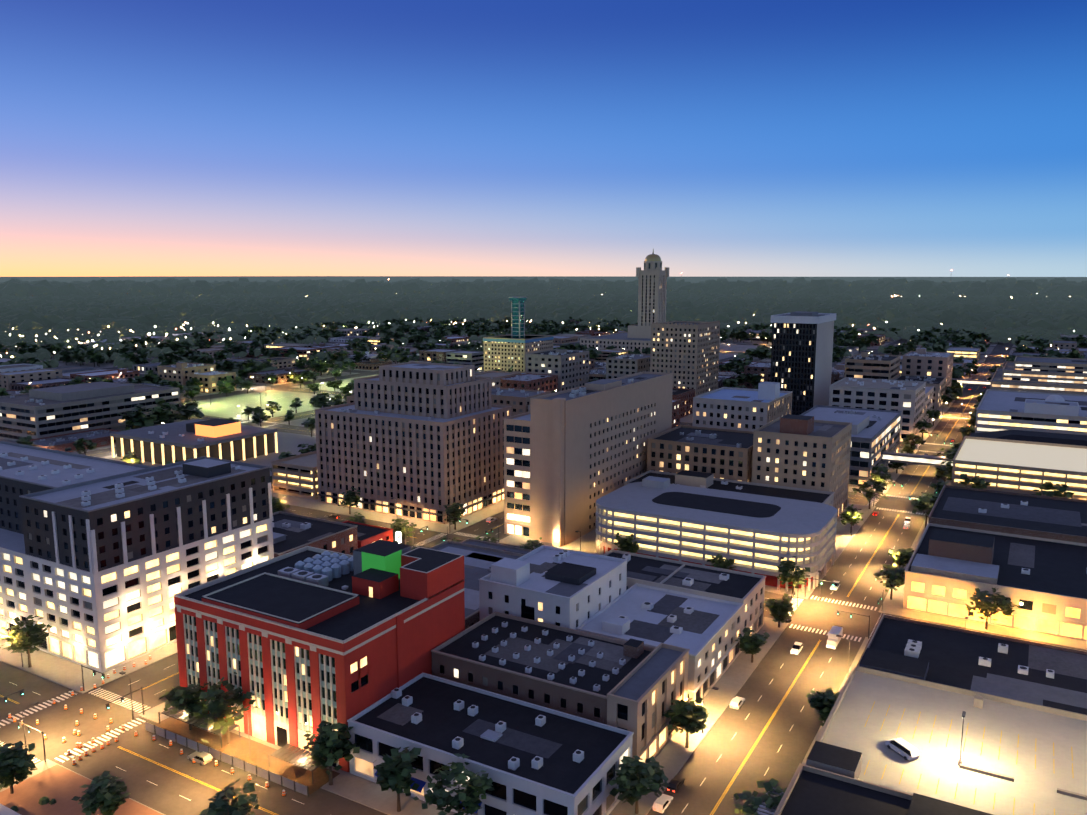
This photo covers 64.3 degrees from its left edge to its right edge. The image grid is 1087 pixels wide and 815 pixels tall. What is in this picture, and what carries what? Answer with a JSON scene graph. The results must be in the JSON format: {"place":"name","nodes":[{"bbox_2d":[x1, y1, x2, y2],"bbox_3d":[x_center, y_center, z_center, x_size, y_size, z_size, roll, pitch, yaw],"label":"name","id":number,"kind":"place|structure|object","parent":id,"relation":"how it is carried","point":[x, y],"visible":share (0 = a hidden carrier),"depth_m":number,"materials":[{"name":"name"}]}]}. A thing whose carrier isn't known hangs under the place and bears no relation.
{"place":"outdoors","nodes":[
{"label":"outdoors","id":0,"kind":"place"},
{"bbox_2d":[0,328,1086,814],"bbox_3d":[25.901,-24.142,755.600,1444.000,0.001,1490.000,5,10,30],"label":"road","id":1,"kind":"structure","parent":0,"point":[168,788],"depth_m":185.08,"materials":[{"name":"grey asphalt"}]},
{"bbox_2d":[0,432,963,796],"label":"road markings","id":2,"kind":"object","parent":1,"relation":"on","point":[236,750],"visible":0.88,"depth_m":166.17,"materials":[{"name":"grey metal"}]},
{"bbox_2d":[0,359,988,814],"bbox_3d":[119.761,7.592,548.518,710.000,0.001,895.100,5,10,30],"label":"road markings","id":3,"kind":"object","parent":1,"relation":"on","point":[418,545],"visible":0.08,"depth_m":186.81,"materials":[{"name":"white paint"}]},
{"bbox_2d":[187,386,985,812],"bbox_3d":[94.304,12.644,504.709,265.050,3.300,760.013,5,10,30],"label":"cars","id":4,"kind":"object","parent":1,"relation":"on","point":[659,804],"visible":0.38,"depth_m":182.46,"materials":[{"name":"white paint"}]},
{"bbox_2d":[0,326,1086,814],"bbox_3d":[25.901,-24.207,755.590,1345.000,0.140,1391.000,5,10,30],"label":"pavements","id":5,"kind":"structure","parent":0,"point":[672,756],"depth_m":216.64,"materials":[{"name":"beige concrete"}]},
{"bbox_2d":[10,773,99,808],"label":"tree trunks","id":6,"kind":"object","parent":5,"relation":"on","point":[11,790],"visible":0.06,"depth_m":152.56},
{"bbox_2d":[0,741,130,814],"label":"trees","id":7,"kind":"object","parent":5,"relation":"on","point":[106,795],"visible":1,"depth_m":145.30,"materials":[{"name":"green plant"}]},
{"bbox_2d":[0,765,162,814],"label":"sidewalk","id":8,"kind":"structure","parent":5,"relation":"on","point":[55,790],"depth_m":151.26,"materials":[{"name":"brown concrete"}]},
{"bbox_2d":[0,382,181,440],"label":"banded office building","id":9,"kind":"structure","parent":5,"relation":"on","point":[37,413],"depth_m":492.56,"materials":[{"name":"concrete"}]},
{"bbox_2d":[110,419,277,464],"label":"colonnade building","id":10,"kind":"structure","parent":5,"relation":"on","point":[179,441],"depth_m":425.58,"materials":[{"name":"concrete"}]},
{"bbox_2d":[0,441,393,672],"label":"office building","id":11,"kind":"structure","parent":5,"relation":"on","point":[103,561],"depth_m":212.97,"materials":[{"name":"beige concrete"}]},
{"bbox_2d":[183,365,380,418],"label":"lawn","id":12,"kind":"structure","parent":5,"relation":"on","point":[234,406],"depth_m":620.52,"materials":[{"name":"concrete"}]},
{"bbox_2d":[158,540,464,783],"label":"red building","id":13,"kind":"structure","parent":5,"relation":"on","point":[392,614],"depth_m":171.88,"materials":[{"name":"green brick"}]},
{"bbox_2d":[271,362,511,523],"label":"stepped stone tower","id":14,"kind":"structure","parent":5,"relation":"on","point":[428,429],"depth_m":333.68,"materials":[{"name":"beige stone"}]},
{"bbox_2d":[7,348,953,451],"bbox_3d":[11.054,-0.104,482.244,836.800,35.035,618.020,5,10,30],"label":"city blocks","id":15,"kind":"structure","parent":5,"relation":"on","point":[914,391],"depth_m":601.93,"materials":[{"name":"grey concrete"}]},
{"bbox_2d":[429,538,532,628],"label":"grey roof building","id":16,"kind":"structure","parent":5,"relation":"on","point":[481,558],"depth_m":246.61,"materials":[{"name":"concrete"}]},
{"bbox_2d":[347,673,633,814],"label":"white shop building","id":17,"kind":"structure","parent":5,"relation":"on","point":[531,758],"depth_m":151.76,"materials":[{"name":"clear concrete"}]},
{"bbox_2d":[0,343,1005,392],"bbox_3d":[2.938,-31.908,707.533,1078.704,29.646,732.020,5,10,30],"label":"city blocks","id":18,"kind":"structure","parent":5,"relation":"on","point":[19,377],"depth_m":739.61,"materials":[{"name":"concrete"}]},
{"bbox_2d":[483,297,553,372],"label":"office tower","id":19,"kind":"structure","parent":5,"relation":"on","point":[505,353],"depth_m":764.05,"materials":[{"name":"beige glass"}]},
{"bbox_2d":[7,319,1046,814],"bbox_3d":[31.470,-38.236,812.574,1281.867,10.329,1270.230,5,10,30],"label":"street tree trunks","id":20,"kind":"object","parent":5,"relation":"on","point":[455,529],"visible":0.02,"depth_m":243.99,"materials":[{"name":"brown plant"}]},
{"bbox_2d":[5,330,1058,755],"bbox_3d":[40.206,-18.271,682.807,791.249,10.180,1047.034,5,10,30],"label":"street lights","id":21,"kind":"object","parent":5,"relation":"on","point":[447,536],"visible":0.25,"depth_m":203.94,"materials":[{"name":"brown"}]},
{"bbox_2d":[0,317,1086,814],"bbox_3d":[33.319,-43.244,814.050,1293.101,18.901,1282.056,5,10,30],"label":"trees","id":22,"kind":"object","parent":5,"relation":"on","point":[396,769],"visible":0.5,"depth_m":384.44,"materials":[{"name":"green plant"}]},
{"bbox_2d":[431,611,689,762],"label":"brick building","id":23,"kind":"structure","parent":5,"relation":"on","point":[635,686],"depth_m":171.99,"materials":[{"name":"brown brick"}]},
{"bbox_2d":[61,319,1086,359],"bbox_3d":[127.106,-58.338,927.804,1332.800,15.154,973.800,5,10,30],"label":"city blocks","id":24,"kind":"structure","parent":5,"relation":"on","point":[958,352],"depth_m":1101.89,"materials":[{"name":"grey concrete"}]},
{"bbox_2d":[503,371,672,546],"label":"high-rise building","id":25,"kind":"structure","parent":5,"relation":"on","point":[572,456],"depth_m":301.34,"materials":[{"name":"beige concrete"}]},
{"bbox_2d":[479,545,765,705],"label":"white modern building","id":26,"kind":"structure","parent":5,"relation":"on","point":[706,615],"depth_m":203.17,"materials":[{"name":"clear concrete"}]},
{"bbox_2d":[650,321,719,417],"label":"tan office tower","id":27,"kind":"structure","parent":5,"relation":"on","point":[686,353],"depth_m":578.66,"materials":[{"name":"beige concrete"}]},
{"bbox_2d":[596,470,837,591],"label":"parking garage","id":28,"kind":"structure","parent":5,"relation":"on","point":[700,518],"depth_m":269.54,"materials":[{"name":"white concrete"}]},
{"bbox_2d":[770,311,835,414],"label":"high-rise building","id":29,"kind":"structure","parent":5,"relation":"on","point":[801,354],"depth_m":551.20,"materials":[{"name":"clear glass"}]},
{"bbox_2d":[757,356,1086,814],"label":"commercial buildings","id":30,"kind":"structure","parent":5,"relation":"on","point":[987,723],"depth_m":188.82,"materials":[{"name":"concrete"}]},
{"bbox_2d":[885,737,920,760],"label":"car","id":31,"kind":"object","parent":30,"relation":"on","point":[905,749],"visible":1,"depth_m":146.98,"materials":[{"name":"white paint"}]},
{"bbox_2d":[0,276,1086,341],"bbox_3d":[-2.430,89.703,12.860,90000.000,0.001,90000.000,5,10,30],"label":"ground","id":32,"kind":"structure","parent":0,"point":[211,279],"depth_m":21798.86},
{"bbox_2d":[0,270,1051,357],"bbox_3d":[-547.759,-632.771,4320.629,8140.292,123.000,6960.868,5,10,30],"label":"distant street lights","id":33,"kind":"object","parent":32,"relation":"on","point":[343,326],"visible":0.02,"depth_m":1295.69,"materials":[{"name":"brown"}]},
{"bbox_2d":[0,277,1086,390],"bbox_3d":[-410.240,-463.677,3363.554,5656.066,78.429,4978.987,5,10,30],"label":"distant tree canopy","id":34,"kind":"object","parent":32,"relation":"on","point":[66,310],"visible":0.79,"depth_m":1907.01,"materials":[{"name":"green plant"}]},
{"bbox_2d":[0,0,1086,276],"label":"sky","id":35,"kind":"structure","parent":0,"point":[718,138],"materials":[{"name":"blue"}]},
{"bbox_2d":[580,249,719,353],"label":"tower building","id":36,"kind":"structure","parent":0,"point":[652,276],"depth_m":1037.90,"materials":[{"name":"stone"}]},
{"bbox_2d":[647,414,851,518],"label":"office building","id":37,"kind":"structure","parent":0,"point":[800,451],"depth_m":322.59,"materials":[{"name":"beige concrete"}]},
{"bbox_2d":[692,382,901,488],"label":"office buildings","id":38,"kind":"structure","parent":0,"point":[875,434],"depth_m":400.14,"materials":[{"name":"brown"}]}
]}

